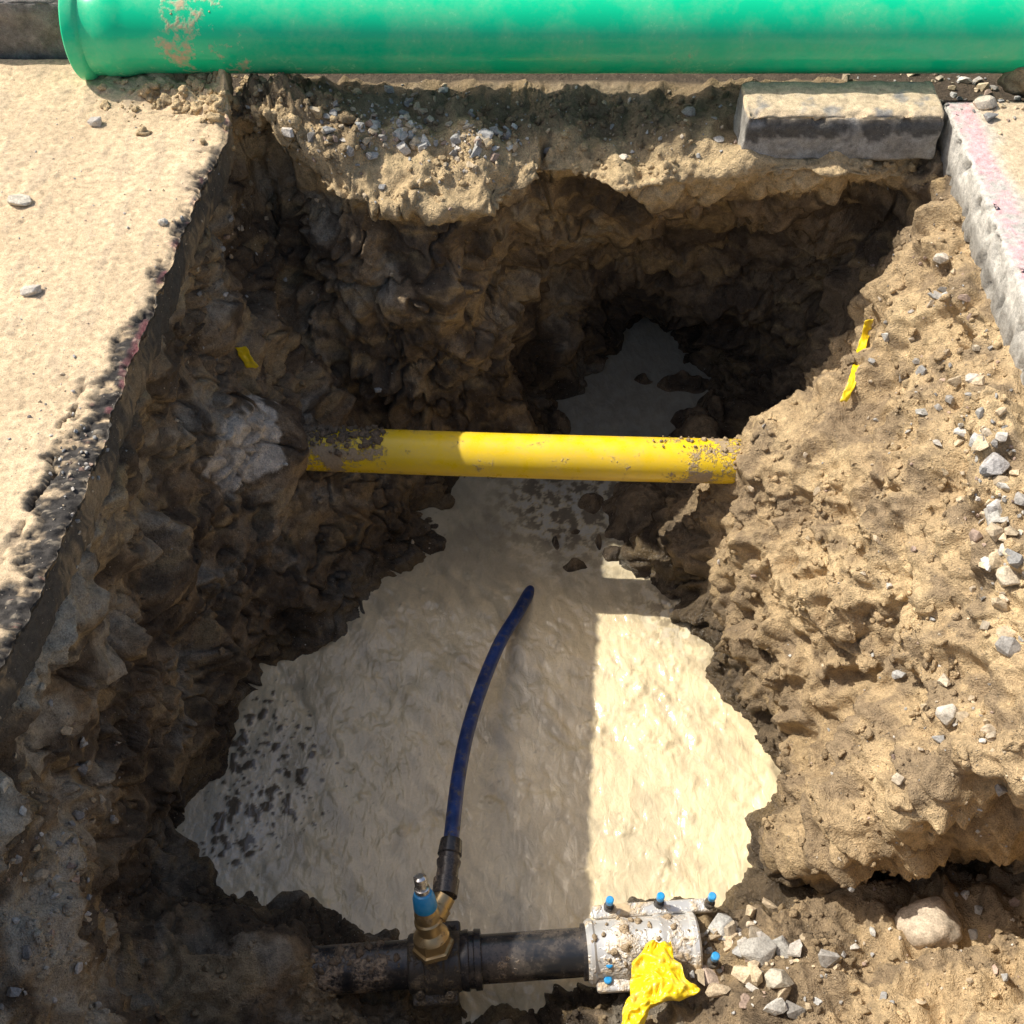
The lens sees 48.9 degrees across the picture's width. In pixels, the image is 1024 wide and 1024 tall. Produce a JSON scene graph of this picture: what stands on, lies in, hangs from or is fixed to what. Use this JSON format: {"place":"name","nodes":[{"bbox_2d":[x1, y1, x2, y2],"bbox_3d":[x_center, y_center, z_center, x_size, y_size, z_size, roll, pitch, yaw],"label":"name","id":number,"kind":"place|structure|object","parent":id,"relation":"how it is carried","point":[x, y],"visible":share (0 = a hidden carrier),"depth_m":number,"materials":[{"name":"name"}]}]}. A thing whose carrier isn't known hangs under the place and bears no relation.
{"place":"outdoors","nodes":[
{"label":"outdoors","id":0,"kind":"place"},
{"bbox_2d":[0,59,234,726],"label":"asphalt pavement","id":1,"kind":"structure","parent":0,"point":[119,301],"depth_m":2.58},
{"bbox_2d":[7,194,30,205],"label":"stone","id":2,"kind":"object","parent":1,"relation":"on","point":[19,200],"visible":1,"depth_m":2.73,"materials":[{"name":"beige stone"}]},
{"bbox_2d":[20,285,41,296],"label":"stone","id":3,"kind":"object","parent":1,"relation":"on","point":[29,290],"visible":1,"depth_m":2.53,"materials":[{"name":"white stone"}]},
{"bbox_2d":[87,116,101,126],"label":"stone","id":4,"kind":"object","parent":1,"relation":"on","point":[95,121],"visible":1,"depth_m":2.94,"materials":[{"name":"white stone"}]},
{"bbox_2d":[157,218,167,225],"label":"stone","id":5,"kind":"object","parent":1,"relation":"on","point":[163,222],"visible":1,"depth_m":2.69,"materials":[{"name":"beige stone"}]},
{"bbox_2d":[58,0,1023,79],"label":"green sewer pipe","id":6,"kind":"object","parent":1,"relation":"on","point":[122,38],"visible":1,"depth_m":2.92,"materials":[{"name":"plastic"}]},
{"bbox_2d":[175,317,780,1023],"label":"muddy water","id":7,"kind":"structure","parent":0,"point":[619,753],"depth_m":3.28,"materials":[{"name":"beige liquid"}]},
{"bbox_2d":[0,72,1023,1023],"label":"ground","id":8,"kind":"structure","parent":0,"point":[604,258],"depth_m":3.04,"materials":[{"name":"soil"}]},
{"bbox_2d":[0,0,67,59],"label":"concrete kerb","id":9,"kind":"structure","parent":8,"relation":"on","point":[29,29],"depth_m":3.10,"materials":[{"name":"concrete"}]},
{"bbox_2d":[77,71,342,150],"bbox_3d":[-0.809,-1.181,3.135,0.738,0.190,0.686,0,52,0],"label":"sand rubble","id":10,"kind":"object","parent":8,"relation":"on","point":[215,102],"visible":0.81,"depth_m":3.00,"materials":[{"name":"gravel"}]},
{"bbox_2d":[235,346,258,367],"bbox_3d":[-0.761,-0.444,3.231,0.062,0.069,0.023,0,52,0],"label":"yellow warning tape","id":11,"kind":"object","parent":8,"relation":"on","point":[244,355],"visible":1,"depth_m":3.23,"materials":[{"name":"yellow plastic"}]},
{"bbox_2d":[368,152,378,159],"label":"stone","id":12,"kind":"object","parent":8,"relation":"on","point":[374,155],"visible":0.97,"depth_m":3.04,"materials":[{"name":"grey stone"}]},
{"bbox_2d":[311,927,583,994],"bbox_3d":[-0.098,1.088,2.736,1.084,0.142,0.142,-3,52,-2],"label":"black water pipe","id":13,"kind":"object","parent":8,"relation":"on","point":[522,956],"visible":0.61,"depth_m":2.69,"materials":[{"name":"plastic"}]},
{"bbox_2d":[310,938,399,982],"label":"soil crumbs","id":14,"kind":"object","parent":13,"relation":"in","point":[339,952],"visible":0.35,"depth_m":2.69,"materials":[{"name":"brown soil"}]},
{"bbox_2d":[407,873,462,1008],"bbox_3d":[-0.185,1.021,2.658,0.135,0.363,0.222,0,52,0],"label":"tapping saddle valve","id":15,"kind":"object","parent":13,"relation":"in","point":[433,963],"visible":0.98,"depth_m":2.66,"materials":[{"name":"metal"}]},
{"bbox_2d":[433,585,533,899],"bbox_3d":[-0.074,0.567,3.170,0.106,0.403,1.169,8,52,7],"label":"blue water hose","id":16,"kind":"object","parent":15,"relation":"attached to","point":[446,880],"visible":0.98,"depth_m":2.98,"materials":[{"name":"plastic"}]},
{"bbox_2d":[579,892,719,993],"bbox_3d":[0.333,1.046,2.732,0.334,0.199,0.220,0,52,0],"label":"pipe repair clamp","id":17,"kind":"object","parent":13,"relation":"attached to","point":[613,975],"visible":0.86,"depth_m":2.69,"materials":[{"name":"metal"}]},
{"bbox_2d":[591,913,699,967],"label":"soil crumbs","id":18,"kind":"object","parent":17,"relation":"on","point":[624,929],"visible":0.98,"depth_m":2.70,"materials":[{"name":"brown soil"}]},
{"bbox_2d":[450,133,460,143],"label":"stone","id":19,"kind":"object","parent":8,"relation":"on","point":[455,138],"visible":1,"depth_m":3.05,"materials":[{"name":"grey stone"}]},
{"bbox_2d":[477,128,493,138],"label":"stone","id":20,"kind":"object","parent":8,"relation":"on","point":[486,133],"visible":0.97,"depth_m":3.05,"materials":[{"name":"grey stone"}]},
{"bbox_2d":[0,79,1023,1023],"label":"soil crumbs","id":21,"kind":"object","parent":8,"relation":"on","point":[68,909],"visible":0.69,"depth_m":2.80,"materials":[{"name":"brown soil"}]},
{"bbox_2d":[306,428,740,483],"bbox_3d":[0.077,-0.167,3.316,1.550,0.152,0.132,2,52,2],"label":"yellow gas pipe","id":22,"kind":"object","parent":8,"relation":"on","point":[532,456],"visible":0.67,"depth_m":3.27,"materials":[{"name":"plastic"}]},
{"bbox_2d":[302,424,385,457],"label":"soil crumbs","id":23,"kind":"object","parent":22,"relation":"on","point":[324,430],"visible":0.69,"depth_m":3.28,"materials":[{"name":"brown soil"}]},
{"bbox_2d":[652,436,740,458],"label":"soil crumbs","id":24,"kind":"object","parent":22,"relation":"on","point":[688,439],"visible":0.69,"depth_m":3.26,"materials":[{"name":"brown soil"}]},
{"bbox_2d":[619,154,628,159],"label":"stone","id":25,"kind":"object","parent":8,"relation":"on","point":[623,156],"visible":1,"depth_m":3.06,"materials":[{"name":"beige stone"}]},
{"bbox_2d":[547,370,728,599],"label":"mud bank","id":26,"kind":"structure","parent":8,"relation":"on","point":[628,507],"depth_m":3.81,"materials":[{"name":"soil"}]},
{"bbox_2d":[252,74,1023,1023],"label":"soil clods","id":27,"kind":"object","parent":8,"relation":"on","point":[900,802],"visible":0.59,"depth_m":2.76,"materials":[{"name":"brown soil"}]},
{"bbox_2d":[621,940,699,1023],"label":"yellow plastic wrap","id":28,"kind":"object","parent":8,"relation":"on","point":[657,976],"visible":1,"depth_m":2.56,"materials":[{"name":"yellow plastic"}]},
{"bbox_2d":[681,106,694,116],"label":"stone","id":29,"kind":"object","parent":8,"relation":"on","point":[687,111],"visible":1,"depth_m":3.12,"materials":[{"name":"grey stone"}]},
{"bbox_2d":[702,965,718,986],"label":"stone","id":30,"kind":"object","parent":8,"relation":"on","point":[710,976],"visible":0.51,"depth_m":2.67,"materials":[{"name":"brown stone"}]},
{"bbox_2d":[713,136,723,142],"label":"stone","id":31,"kind":"object","parent":8,"relation":"on","point":[718,139],"visible":1,"depth_m":3.06,"materials":[{"name":"grey stone"}]},
{"bbox_2d":[708,913,737,936],"bbox_3d":[0.518,1.013,2.750,0.061,0.050,0.067,33,59,23],"label":"stone","id":32,"kind":"object","parent":8,"relation":"on","point":[720,922],"visible":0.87,"depth_m":2.74,"materials":[{"name":"grey stone"}]},
{"bbox_2d":[739,936,776,967],"bbox_3d":[0.569,1.018,2.604,0.085,0.051,0.072,0,52,0],"label":"stone","id":33,"kind":"object","parent":8,"relation":"on","point":[761,950],"visible":0.93,"depth_m":2.59,"materials":[{"name":"grey stone"}]},
{"bbox_2d":[764,968,794,988],"bbox_3d":[0.597,1.041,2.514,0.067,0.050,0.046,0,52,0],"label":"stone","id":34,"kind":"object","parent":8,"relation":"on","point":[775,978],"visible":1,"depth_m":2.50,"materials":[{"name":"white stone"}]},
{"bbox_2d":[733,81,943,160],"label":"concrete kerb","id":35,"kind":"structure","parent":8,"relation":"on","point":[878,120],"depth_m":2.98,"materials":[{"name":"concrete"}]},
{"bbox_2d":[840,319,873,401],"bbox_3d":[0.959,-0.420,3.123,0.029,0.065,0.298,18,54,13],"label":"yellow warning tape","id":36,"kind":"object","parent":8,"relation":"on","point":[851,383],"visible":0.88,"depth_m":3.10,"materials":[{"name":"yellow plastic"}]},
{"bbox_2d":[894,896,962,949],"bbox_3d":[0.974,0.974,2.638,0.153,0.146,0.131,0,52,0],"label":"round stone","id":37,"kind":"object","parent":8,"relation":"on","point":[934,921],"visible":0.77,"depth_m":2.59,"materials":[{"name":"beige stone"}]},
{"bbox_2d":[933,253,948,263],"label":"stone","id":38,"kind":"object","parent":8,"relation":"on","point":[941,258],"visible":1,"depth_m":2.89,"materials":[{"name":"beige stone"}]},
{"bbox_2d":[935,704,958,724],"bbox_3d":[0.923,0.426,2.381,0.050,0.037,0.041,-19,54,-15],"label":"stone","id":39,"kind":"object","parent":8,"relation":"on","point":[945,714],"visible":0.91,"depth_m":2.37,"materials":[{"name":"grey stone"}]},
{"bbox_2d":[953,427,965,436],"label":"stone","id":40,"kind":"object","parent":8,"relation":"on","point":[961,431],"visible":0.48,"depth_m":2.58,"materials":[{"name":"white stone"}]},
{"bbox_2d":[965,373,978,383],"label":"stone","id":41,"kind":"object","parent":8,"relation":"on","point":[970,377],"visible":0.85,"depth_m":2.59,"materials":[{"name":"white stone"}]},
{"bbox_2d":[936,102,1023,384],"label":"concrete pavement slab","id":42,"kind":"structure","parent":8,"relation":"on","point":[982,159],"depth_m":2.81,"materials":[{"name":"concrete"}]},
{"bbox_2d":[972,95,997,109],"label":"stone","id":43,"kind":"object","parent":42,"relation":"on","point":[984,102],"visible":1,"depth_m":2.98,"materials":[{"name":"beige stone"}]},
{"bbox_2d":[986,498,1001,513],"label":"stone","id":44,"kind":"object","parent":8,"relation":"on","point":[993,506],"visible":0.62,"depth_m":2.40,"materials":[{"name":"white stone"}]},
{"bbox_2d":[981,452,1009,474],"bbox_3d":[1.047,-0.102,2.440,0.054,0.047,0.056,29,58,21],"label":"stone","id":45,"kind":"object","parent":8,"relation":"on","point":[994,463],"visible":1,"depth_m":2.42,"materials":[{"name":"white stone"}]},
{"bbox_2d":[996,565,1020,586],"bbox_3d":[1.026,0.135,2.324,0.053,0.045,0.052,-11,53,-8],"label":"stone","id":46,"kind":"object","parent":8,"relation":"on","point":[1006,575],"visible":0.88,"depth_m":2.31,"materials":[{"name":"beige stone"}]},
{"bbox_2d":[997,67,1023,96],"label":"soil clod","id":47,"kind":"object","parent":8,"relation":"on","point":[1011,82],"visible":0.83,"depth_m":3.03,"materials":[{"name":"brown soil"}]},
{"bbox_2d":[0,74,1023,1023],"bbox_3d":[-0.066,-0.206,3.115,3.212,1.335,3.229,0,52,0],"label":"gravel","id":48,"kind":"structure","parent":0,"point":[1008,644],"depth_m":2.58,"materials":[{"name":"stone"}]}
]}

